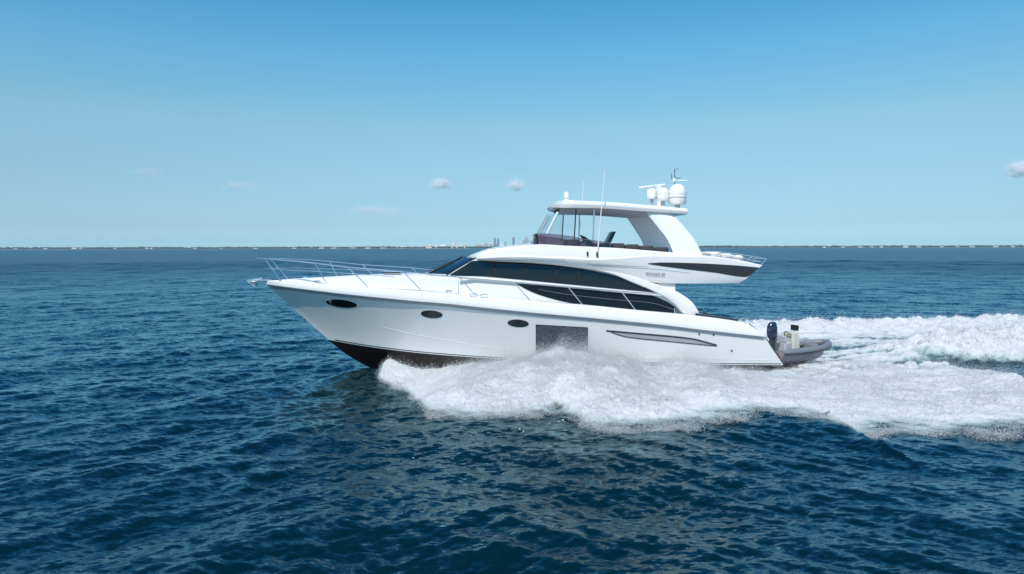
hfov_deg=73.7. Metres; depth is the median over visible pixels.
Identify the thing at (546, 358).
spray mist
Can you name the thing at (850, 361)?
stern spray
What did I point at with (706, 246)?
shore woodland
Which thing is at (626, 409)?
bow spray
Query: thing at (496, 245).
tower block
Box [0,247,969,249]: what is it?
shore
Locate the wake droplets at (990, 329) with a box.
[738,304,1023,357]
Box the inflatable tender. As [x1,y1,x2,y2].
[767,322,831,367]
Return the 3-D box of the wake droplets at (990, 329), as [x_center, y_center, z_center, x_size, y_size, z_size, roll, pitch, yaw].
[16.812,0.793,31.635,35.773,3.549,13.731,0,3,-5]
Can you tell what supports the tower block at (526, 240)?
on the shore
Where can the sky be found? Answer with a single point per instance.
(124, 123)
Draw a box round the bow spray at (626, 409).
[378,346,1023,435]
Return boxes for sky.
[0,0,1023,247]
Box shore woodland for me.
[0,245,1023,248]
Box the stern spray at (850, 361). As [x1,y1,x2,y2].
[790,339,923,372]
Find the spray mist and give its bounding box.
[387,291,1023,415]
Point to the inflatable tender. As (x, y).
(791, 346)
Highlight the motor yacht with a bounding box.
[246,169,807,371]
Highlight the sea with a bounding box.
[0,247,1023,573]
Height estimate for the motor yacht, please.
8.480 m
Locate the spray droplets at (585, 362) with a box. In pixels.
[375,302,1023,441]
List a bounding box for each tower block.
[493,237,499,246]
[523,236,528,243]
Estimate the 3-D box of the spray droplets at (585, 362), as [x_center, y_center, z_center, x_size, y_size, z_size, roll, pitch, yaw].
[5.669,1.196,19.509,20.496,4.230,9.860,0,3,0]
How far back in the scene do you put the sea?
14.16 m
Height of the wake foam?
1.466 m
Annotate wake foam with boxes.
[735,313,1023,363]

